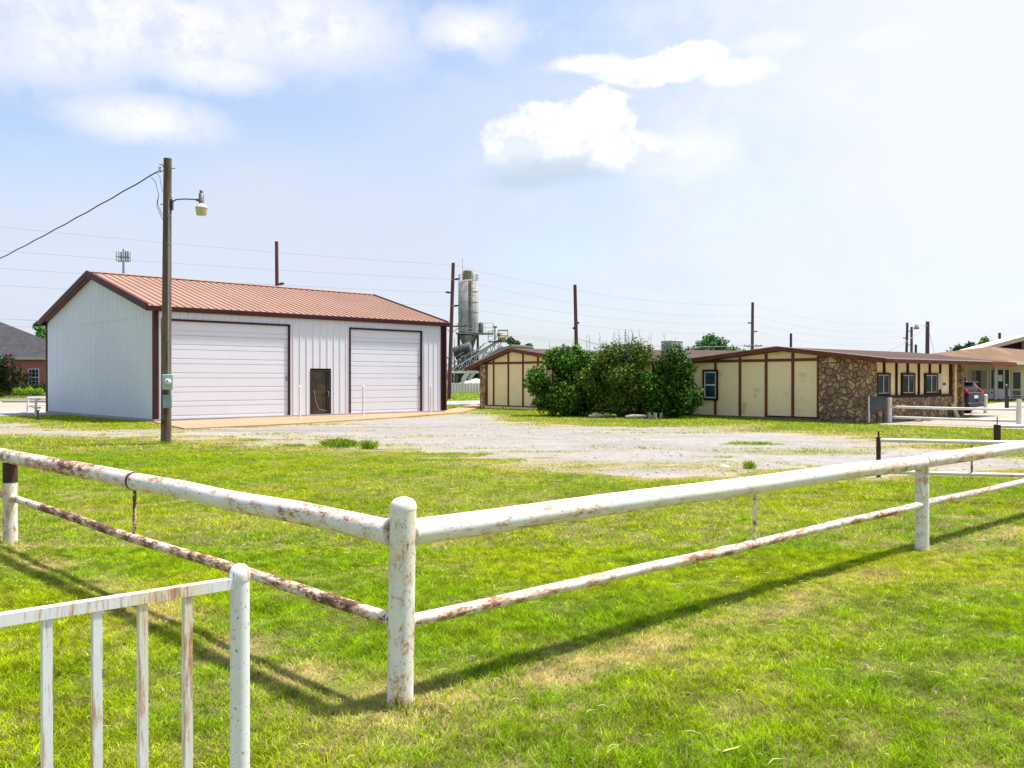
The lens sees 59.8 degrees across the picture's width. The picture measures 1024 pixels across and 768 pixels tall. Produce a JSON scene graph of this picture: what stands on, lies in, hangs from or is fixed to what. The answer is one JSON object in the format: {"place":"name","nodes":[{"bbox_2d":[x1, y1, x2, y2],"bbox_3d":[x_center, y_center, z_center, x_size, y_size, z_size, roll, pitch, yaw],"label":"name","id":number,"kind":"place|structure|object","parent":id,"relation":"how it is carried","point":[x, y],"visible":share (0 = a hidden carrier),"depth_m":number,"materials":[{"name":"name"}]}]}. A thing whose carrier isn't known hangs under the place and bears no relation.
{"place":"outdoors","nodes":[
{"label":"outdoors","id":0,"kind":"place"},
{"bbox_2d":[0,322,45,386],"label":"brick house","id":1,"kind":"structure","parent":0,"point":[27,349],"depth_m":84.25,"materials":[{"name":"brown brick"}]},
{"bbox_2d":[28,369,38,385],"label":"window","id":2,"kind":"structure","parent":1,"relation":"in","point":[34,373],"depth_m":83.98,"materials":[{"name":"white glass"}]},
{"bbox_2d":[0,401,45,410],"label":"parking lot","id":3,"kind":"structure","parent":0,"point":[13,406],"depth_m":52.46,"materials":[{"name":"beige concrete"}]},
{"bbox_2d":[2,400,45,401],"bbox_3d":[-32.752,1.205,61.820,5.200,0.140,0.240,0,0,0],"label":"wheel stop","id":4,"kind":"object","parent":3,"relation":"on","point":[22,400],"visible":0.57,"depth_m":61.71,"materials":[{"name":"concrete"}]},
{"bbox_2d":[116,249,130,273],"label":"cell tower","id":5,"kind":"structure","parent":0,"point":[122,256],"depth_m":249.56,"materials":[{"name":"metal"}]},
{"bbox_2d":[0,400,479,415],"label":"road","id":6,"kind":"structure","parent":0,"point":[17,413],"depth_m":44.34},
{"bbox_2d":[27,397,45,415],"bbox_3d":[-22.372,1.018,41.607,1.191,0.756,5.581,0,0,-21],"label":"pipe barrier","id":7,"kind":"object","parent":6,"relation":"on","point":[35,405],"visible":0.73,"depth_m":42.05,"materials":[{"name":"white metal"}]},
{"bbox_2d":[154,404,480,429],"bbox_3d":[-5.635,1.365,42.671,6.156,0.050,29.858,0,0,24],"label":"apron","id":8,"kind":"object","parent":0,"point":[221,423],"visible":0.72,"depth_m":34.59,"materials":[{"name":"beige concrete"}]},
{"bbox_2d":[299,386,300,417],"bbox_3d":[-8.560,0.721,35.921,0.150,1.310,0.146,0,0,0],"label":"bollard","id":9,"kind":"object","parent":8,"relation":"on","point":[299,401],"visible":0.94,"depth_m":35.88,"materials":[{"name":"white metal"}]},
{"bbox_2d":[362,386,363,415],"bbox_3d":[-6.348,0.715,38.003,0.150,1.300,0.146,0,0,0],"label":"bollard","id":10,"kind":"object","parent":8,"relation":"on","point":[362,400],"visible":0.91,"depth_m":37.96,"materials":[{"name":"white metal"}]},
{"bbox_2d":[430,385,431,412],"bbox_3d":[-3.729,0.699,40.971,0.150,1.300,0.146,0,0,0],"label":"bollard","id":11,"kind":"object","parent":8,"relation":"on","point":[430,398],"visible":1,"depth_m":40.94,"materials":[{"name":"white metal"}]},
{"bbox_2d":[452,372,478,382],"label":"open shed","id":12,"kind":"structure","parent":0,"point":[458,376],"depth_m":124.01,"materials":[{"name":"metal"}]},
{"bbox_2d":[0,380,1023,408],"bbox_3d":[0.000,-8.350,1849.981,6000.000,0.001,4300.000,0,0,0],"label":"ground","id":13,"kind":"structure","parent":0,"point":[467,399],"depth_m":74.76,"materials":[{"name":"green plant"}]},
{"bbox_2d":[0,391,45,396],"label":"planting bank","id":14,"kind":"structure","parent":13,"relation":"on","point":[22,395],"depth_m":79.71,"materials":[{"name":"green plant"}]},
{"bbox_2d":[0,388,9,394],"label":"shrub","id":15,"kind":"object","parent":14,"relation":"on","point":[6,393],"visible":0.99,"depth_m":80.12,"materials":[{"name":"green plant"}]},
{"bbox_2d":[0,354,31,392],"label":"tree","id":16,"kind":"object","parent":14,"relation":"on","point":[8,369],"visible":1,"depth_m":80.23,"materials":[{"name":"green plant"}]},
{"bbox_2d":[11,387,23,394],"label":"shrub","id":17,"kind":"object","parent":14,"relation":"on","point":[16,391],"visible":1,"depth_m":80.11,"materials":[{"name":"green plant"}]},
{"bbox_2d":[22,386,33,394],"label":"shrub","id":18,"kind":"object","parent":14,"relation":"on","point":[26,391],"visible":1,"depth_m":80.11,"materials":[{"name":"green plant"}]},
{"bbox_2d":[13,383,45,391],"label":"hedge","id":19,"kind":"object","parent":14,"relation":"on","point":[34,386],"visible":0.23,"depth_m":82.41,"materials":[{"name":"green plant"}]},
{"bbox_2d":[32,387,44,394],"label":"shrub","id":20,"kind":"object","parent":14,"relation":"on","point":[39,391],"visible":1,"depth_m":80.11,"materials":[{"name":"green plant"}]},
{"bbox_2d":[0,399,45,400],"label":"kerb","id":21,"kind":"structure","parent":13,"relation":"on","point":[18,399],"depth_m":65.72,"materials":[{"name":"concrete"}]},
{"bbox_2d":[32,321,44,338],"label":"tree","id":22,"kind":"object","parent":13,"relation":"on","point":[40,331],"visible":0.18,"depth_m":109.12,"materials":[{"name":"green plant"}]},
{"bbox_2d":[38,270,449,421],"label":"metal shop","id":23,"kind":"structure","parent":13,"relation":"on","point":[242,350],"depth_m":37.84,"materials":[{"name":"metal"}]},
{"bbox_2d":[161,318,290,418],"bbox_3d":[-11.300,-0.544,35.514,5.450,3.885,0.175,0,0,-44],"label":"garage door","id":24,"kind":"structure","parent":23,"relation":"in","point":[219,368],"depth_m":35.54,"materials":[{"name":"paint"}]},
{"bbox_2d":[310,370,330,413],"bbox_3d":[-8.258,0.373,38.435,1.018,1.980,0.160,0,0,-44],"label":"entry door","id":25,"kind":"structure","parent":23,"relation":"in","point":[320,380],"depth_m":38.46,"materials":[{"name":"black paint"}]},
{"bbox_2d":[349,327,421,412],"bbox_3d":[-5.778,-0.573,40.920,4.101,3.885,0.175,0,0,-44],"label":"garage door","id":26,"kind":"structure","parent":23,"relation":"in","point":[387,362],"depth_m":40.89,"materials":[{"name":"paint"}]},
{"bbox_2d":[275,241,283,285],"bbox_3d":[-15.226,-3.933,57.980,0.807,10.682,0.287,0,0,0],"label":"utility pole","id":27,"kind":"object","parent":13,"relation":"on","point":[277,283],"visible":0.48,"depth_m":57.87,"materials":[{"name":"wood"}]},
{"bbox_2d":[445,263,466,399],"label":"utility pole","id":28,"kind":"object","parent":13,"relation":"on","point":[451,331],"visible":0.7,"depth_m":70.85,"materials":[{"name":"wood"}]},
{"bbox_2d":[12,319,744,346],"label":"power line","id":29,"kind":"object","parent":28,"relation":"attached to","point":[499,332],"visible":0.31,"depth_m":78.24,"materials":[{"name":"grey metal"}]},
{"bbox_2d":[1,268,895,337],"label":"power line","id":30,"kind":"object","parent":28,"relation":"attached to","point":[416,291],"visible":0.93,"depth_m":68.48,"materials":[{"name":"grey metal"}]},
{"bbox_2d":[0,285,897,344],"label":"power line","id":31,"kind":"object","parent":28,"relation":"attached to","point":[468,308],"visible":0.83,"depth_m":76.78,"materials":[{"name":"grey metal"}]},
{"bbox_2d":[5,227,898,324],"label":"power line","id":32,"kind":"object","parent":28,"relation":"attached to","point":[396,261],"visible":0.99,"depth_m":64.71,"materials":[{"name":"grey metal"}]},
{"bbox_2d":[447,383,479,392],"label":"concrete fence","id":33,"kind":"object","parent":13,"relation":"on","point":[466,387],"visible":0.33,"depth_m":106.00,"materials":[{"name":"grey concrete"}]},
{"bbox_2d":[447,338,484,382],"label":"mixing plant","id":34,"kind":"object","parent":13,"relation":"on","point":[462,350],"visible":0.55,"depth_m":144.77,"materials":[{"name":"metal"}]},
{"bbox_2d":[461,370,476,382],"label":"loading chute","id":35,"kind":"object","parent":13,"relation":"on","point":[466,375],"visible":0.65,"depth_m":108.80,"materials":[{"name":"grey metal"}]},
{"bbox_2d":[460,378,479,382],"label":"gravel heap","id":36,"kind":"object","parent":13,"relation":"on","point":[475,380],"visible":0.18,"depth_m":111.23,"materials":[{"name":"white gravel"}]},
{"bbox_2d":[456,258,493,371],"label":"cement silo","id":37,"kind":"object","parent":13,"relation":"on","point":[467,316],"visible":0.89,"depth_m":148.56,"materials":[{"name":"metal"}]},
{"bbox_2d":[447,326,507,379],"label":"conveyor","id":38,"kind":"object","parent":13,"relation":"on","point":[501,337],"visible":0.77,"depth_m":141.88,"materials":[{"name":"metal"}]},
{"bbox_2d":[479,344,532,378],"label":"aggregate bin","id":39,"kind":"object","parent":13,"relation":"on","point":[515,346],"visible":0.23,"depth_m":117.98,"materials":[{"name":"grey metal"}]},
{"bbox_2d":[506,336,520,344],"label":"tree","id":40,"kind":"object","parent":13,"relation":"on","point":[512,341],"visible":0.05,"depth_m":150.25,"materials":[{"name":"green plant"}]},
{"bbox_2d":[572,285,578,344],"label":"utility pole","id":41,"kind":"object","parent":13,"relation":"on","point":[576,323],"visible":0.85,"depth_m":65.86,"materials":[{"name":"wood"}]},
{"bbox_2d":[692,332,729,349],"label":"tree","id":42,"kind":"object","parent":13,"relation":"on","point":[707,342],"visible":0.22,"depth_m":158.60,"materials":[{"name":"green plant"}]},
{"bbox_2d":[721,344,741,349],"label":"tree","id":43,"kind":"object","parent":13,"relation":"on","point":[732,347],"visible":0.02,"depth_m":162.79,"materials":[{"name":"green plant"}]},
{"bbox_2d":[744,302,761,348],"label":"utility pole","id":44,"kind":"object","parent":13,"relation":"on","point":[752,325],"visible":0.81,"depth_m":106.80,"materials":[{"name":"wood"}]},
{"bbox_2d":[7,326,765,346],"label":"power line","id":45,"kind":"object","parent":44,"relation":"attached to","point":[463,330],"visible":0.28,"depth_m":78.08,"materials":[{"name":"grey metal"}]},
{"bbox_2d":[11,319,763,346],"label":"power line","id":46,"kind":"object","parent":44,"relation":"attached to","point":[506,337],"visible":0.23,"depth_m":79.96,"materials":[{"name":"grey metal"}]},
{"bbox_2d":[9,251,894,332],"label":"power line","id":47,"kind":"object","parent":44,"relation":"hanging from","point":[377,275],"visible":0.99,"depth_m":63.90,"materials":[{"name":"grey metal"}]},
{"bbox_2d":[903,323,909,351],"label":"utility pole","id":48,"kind":"object","parent":13,"relation":"on","point":[906,343],"visible":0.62,"depth_m":149.81,"materials":[{"name":"wood"}]},
{"bbox_2d":[910,327,912,351],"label":"utility pole","id":49,"kind":"object","parent":13,"relation":"on","point":[911,339],"visible":0.43,"depth_m":119.82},
{"bbox_2d":[913,321,929,353],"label":"utility pole","id":50,"kind":"object","parent":13,"relation":"on","point":[927,335],"visible":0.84,"depth_m":74.88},
{"bbox_2d":[945,343,962,351],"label":"tree","id":51,"kind":"object","parent":13,"relation":"on","point":[956,347],"visible":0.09,"depth_m":179.63,"materials":[{"name":"green plant"}]},
{"bbox_2d":[962,341,975,348],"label":"tree","id":52,"kind":"object","parent":13,"relation":"on","point":[970,344],"visible":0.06,"depth_m":174.99,"materials":[{"name":"green plant"}]},
{"bbox_2d":[932,347,1023,400],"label":"office building","id":53,"kind":"structure","parent":13,"relation":"on","point":[993,381],"depth_m":67.94,"materials":[{"name":"beige"}]},
{"bbox_2d":[969,370,987,389],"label":"window","id":54,"kind":"structure","parent":53,"relation":"in","point":[981,376],"depth_m":67.96,"materials":[{"name":"grey glass"}]},
{"bbox_2d":[990,369,1009,389],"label":"window","id":55,"kind":"structure","parent":53,"relation":"in","point":[1003,375],"depth_m":67.98,"materials":[{"name":"white glass"}]},
{"bbox_2d":[1011,370,1021,398],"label":"door","id":56,"kind":"structure","parent":53,"relation":"in","point":[1016,375],"depth_m":67.95,"materials":[{"name":"beige paint"}]},
{"bbox_2d":[975,336,992,344],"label":"tree","id":57,"kind":"object","parent":13,"relation":"on","point":[983,340],"visible":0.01,"depth_m":129.95,"materials":[{"name":"green plant"}]},
{"bbox_2d":[961,335,1023,349],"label":"gabled hall","id":58,"kind":"structure","parent":13,"relation":"on","point":[1014,342],"depth_m":83.98,"materials":[{"name":"white metal"}]},
{"bbox_2d":[0,409,1023,767],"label":"lawn","id":59,"kind":"structure","parent":0,"point":[74,495],"depth_m":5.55,"materials":[{"name":"green plant"}]},
{"bbox_2d":[0,563,249,767],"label":"picket railing","id":60,"kind":"object","parent":59,"relation":"on","point":[236,582],"visible":1,"depth_m":3.07,"materials":[{"name":"white metal"}]},
{"bbox_2d":[158,158,207,443],"bbox_3d":[-8.245,-2.025,22.222,1.231,7.252,0.518,0,0,0],"label":"utility pole","id":61,"kind":"object","parent":59,"relation":"on","point":[167,376],"visible":0.97,"depth_m":22.24,"materials":[{"name":"wood"}]},
{"bbox_2d":[0,171,162,258],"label":"service cable","id":62,"kind":"object","parent":61,"relation":"attached to","point":[92,209],"visible":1,"depth_m":24.43,"materials":[{"name":"black rubber"}]},
{"bbox_2d":[272,443,308,446],"bbox_3d":[-5.293,1.455,21.286,1.244,0.100,0.687,0,0,12],"label":"grass clump","id":63,"kind":"object","parent":59,"relation":"on","point":[294,445],"visible":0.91,"depth_m":21.27,"materials":[{"name":"green plant"}]},
{"bbox_2d":[365,696,429,715],"bbox_3d":[-0.551,1.562,4.364,0.299,0.069,0.175,0,0,31],"label":"grass clump","id":64,"kind":"object","parent":59,"relation":"on","point":[408,705],"visible":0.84,"depth_m":4.35,"materials":[{"name":"green plant"}]},
{"bbox_2d":[0,507,1022,767],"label":"grass clippings","id":65,"kind":"object","parent":59,"relation":"on","point":[638,583],"depth_m":6.85,"materials":[{"name":"plant"}]},
{"bbox_2d":[0,440,1023,709],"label":"pipe fence","id":66,"kind":"object","parent":59,"relation":"on","point":[402,530],"visible":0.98,"depth_m":5.49,"materials":[{"name":"metal"}]},
{"bbox_2d":[876,431,1023,476],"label":"pipe gate","id":67,"kind":"structure","parent":66,"relation":"attached to","point":[879,439],"depth_m":11.77,"materials":[{"name":"metal"}]},
{"bbox_2d":[0,408,1023,450],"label":"grass","id":68,"kind":"structure","parent":59,"relation":"on","point":[684,420],"depth_m":28.47,"materials":[{"name":"green plant"}]},
{"bbox_2d":[521,335,605,415],"bbox_3d":[2.366,-0.355,39.228,3.910,3.630,3.350,0,0,33],"label":"bush","id":69,"kind":"object","parent":59,"relation":"on","point":[562,397],"visible":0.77,"depth_m":38.70,"materials":[{"name":"green plant"}]},
{"bbox_2d":[588,414,611,417],"bbox_3d":[3.661,1.330,37.074,0.969,0.177,0.194,0,0,-2],"label":"log","id":70,"kind":"object","parent":59,"relation":"on","point":[599,415],"visible":0.96,"depth_m":37.01,"materials":[{"name":"wood"}]},
{"bbox_2d":[570,328,658,416],"bbox_3d":[4.661,-0.473,38.246,3.683,3.863,3.285,0,0,38],"label":"bush","id":71,"kind":"object","parent":59,"relation":"on","point":[622,395],"visible":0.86,"depth_m":37.73,"materials":[{"name":"green plant"}]},
{"bbox_2d":[625,414,647,418],"bbox_3d":[5.075,1.326,36.086,1.020,0.197,0.211,0,0,-5],"label":"log","id":72,"kind":"object","parent":59,"relation":"on","point":[634,416],"visible":0.95,"depth_m":36.00,"materials":[{"name":"white stone"}]},
{"bbox_2d":[634,336,705,417],"bbox_3d":[6.574,-0.307,37.027,2.673,3.550,2.558,0,0,-26],"label":"bush","id":73,"kind":"object","parent":59,"relation":"on","point":[667,395],"visible":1,"depth_m":36.60,"materials":[{"name":"green plant"}]},
{"bbox_2d":[464,345,1016,422],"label":"motel building","id":74,"kind":"structure","parent":59,"relation":"on","point":[805,384],"depth_m":36.09,"materials":[{"name":"beige paint"}]},
{"bbox_2d":[661,340,682,354],"bbox_3d":[7.631,-1.585,42.489,0.783,0.972,0.773,0,0,-35],"label":"roof cooler","id":75,"kind":"object","parent":74,"relation":"on","point":[667,342],"visible":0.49,"depth_m":42.25,"materials":[{"name":"grey metal"}]},
{"bbox_2d":[702,370,717,399],"bbox_3d":[8.484,0.040,38.116,0.060,1.310,0.800,0,0,-40],"label":"window","id":76,"kind":"structure","parent":74,"relation":"in","point":[709,378],"depth_m":38.11,"materials":[{"name":"green glass"}]},
{"bbox_2d":[877,373,890,395],"bbox_3d":[14.165,0.007,33.967,1.021,0.860,0.070,0,0,-40],"label":"window","id":77,"kind":"structure","parent":74,"relation":"in","point":[883,379],"depth_m":33.95,"materials":[{"name":"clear glass"}]},
{"bbox_2d":[901,373,915,394],"bbox_3d":[15.681,0.000,35.249,1.077,0.860,0.070,0,0,-40],"label":"window","id":78,"kind":"structure","parent":74,"relation":"in","point":[908,380],"depth_m":35.22,"materials":[{"name":"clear glass"}]},
{"bbox_2d":[924,373,938,393],"bbox_3d":[17.192,-0.007,36.507,1.132,0.860,0.070,0,0,-40],"label":"window","id":79,"kind":"structure","parent":74,"relation":"in","point":[930,379],"depth_m":36.48,"materials":[{"name":"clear glass"}]},
{"bbox_2d":[868,396,884,422],"bbox_3d":[13.424,0.948,32.815,0.604,0.990,0.090,0,0,4],"label":"sign board","id":80,"kind":"object","parent":59,"relation":"on","point":[876,402],"visible":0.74,"depth_m":32.77,"materials":[{"name":"white paint"}]},
{"bbox_2d":[951,404,959,417],"bbox_3d":[18.573,1.115,37.312,0.340,0.620,0.021,0,-22,-40],"label":"plywood board","id":81,"kind":"object","parent":59,"relation":"on","point":[956,413],"visible":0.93,"depth_m":37.27,"materials":[{"name":"beige wood"}]},
{"bbox_2d":[994,417,1023,439],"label":"pipe rail","id":82,"kind":"object","parent":59,"relation":"on","point":[997,431],"visible":0.8,"depth_m":23.06,"materials":[{"name":"metal"}]},
{"bbox_2d":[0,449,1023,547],"bbox_3d":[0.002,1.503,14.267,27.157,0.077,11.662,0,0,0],"label":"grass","id":83,"kind":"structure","parent":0,"point":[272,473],"depth_m":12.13,"materials":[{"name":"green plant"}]},
{"bbox_2d":[0,411,1023,478],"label":"gravel lot","id":84,"kind":"structure","parent":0,"point":[445,425],"depth_m":22.68,"materials":[{"name":"grey gravel"}]},
{"bbox_2d":[311,438,361,447],"bbox_3d":[-4.220,1.386,21.291,1.254,0.239,1.049,0,0,28],"label":"grass clump","id":85,"kind":"object","parent":84,"relation":"on","point":[341,442],"visible":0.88,"depth_m":21.15,"materials":[{"name":"green plant"}]},
{"bbox_2d":[350,439,379,448],"bbox_3d":[-3.411,1.381,20.591,0.718,0.257,0.533,0,0,-30],"label":"grass clump","id":86,"kind":"object","parent":84,"relation":"on","point":[367,444],"visible":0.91,"depth_m":20.59,"materials":[{"name":"green plant"}]},
{"bbox_2d":[4,417,1023,478],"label":"loose stones","id":87,"kind":"object","parent":84,"relation":"on","point":[611,452],"visible":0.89,"depth_m":20.08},
{"bbox_2d":[742,460,757,468],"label":"grass clump","id":88,"kind":"object","parent":84,"relation":"on","point":[749,465],"visible":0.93,"depth_m":16.00,"materials":[{"name":"green plant"}]},
{"bbox_2d":[717,441,784,445],"bbox_3d":[5.815,1.451,22.101,1.884,0.100,1.408,0,0,0],"label":"grass clump","id":89,"kind":"object","parent":84,"relation":"on","point":[751,443],"visible":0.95,"depth_m":21.91,"materials":[{"name":"green plant"}]},
{"bbox_2d":[0,0,1023,371],"label":"sky","id":90,"kind":"structure","parent":0,"point":[860,163],"materials":[{"name":"blue"}]},
{"bbox_2d":[880,402,1023,428],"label":"motel parking","id":91,"kind":"structure","parent":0,"point":[1010,415],"depth_m":33.82,"materials":[{"name":"beige concrete"}]},
{"bbox_2d":[887,397,1021,424],"bbox_3d":[15.459,0.976,31.373,0.170,0.950,4.553,0,0,-42],"label":"fence","id":92,"kind":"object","parent":91,"relation":"on","point":[1018,410],"depth_m":31.17,"materials":[{"name":"white metal"}]},
{"bbox_2d":[964,381,983,411],"bbox_3d":[20.557,0.620,43.699,1.840,1.620,4.320,0,0,-40],"label":"parked car","id":93,"kind":"object","parent":91,"relation":"on","point":[973,395],"visible":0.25,"depth_m":42.06,"materials":[{"name":"grey metal"}]},
{"bbox_2d":[983,394,987,412],"bbox_3d":[22.477,0.937,42.278,0.174,0.910,0.174,0,0,0],"label":"bollard","id":94,"kind":"object","parent":91,"relation":"on","point":[985,402],"visible":0.79,"depth_m":42.22,"materials":[{"name":"white metal"}]},
{"bbox_2d":[1005,384,1007,407],"bbox_3d":[26.346,0.684,47.468,0.120,1.360,0.120,0,0,0],"label":"post","id":95,"kind":"object","parent":91,"relation":"on","point":[1006,396],"visible":0.82,"depth_m":47.41,"materials":[{"name":"black metal"}]},
{"bbox_2d":[1008,395,1023,407],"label":"handrail","id":96,"kind":"object","parent":91,"relation":"on","point":[1008,399],"visible":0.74,"depth_m":48.27,"materials":[{"name":"white metal"}]}
]}

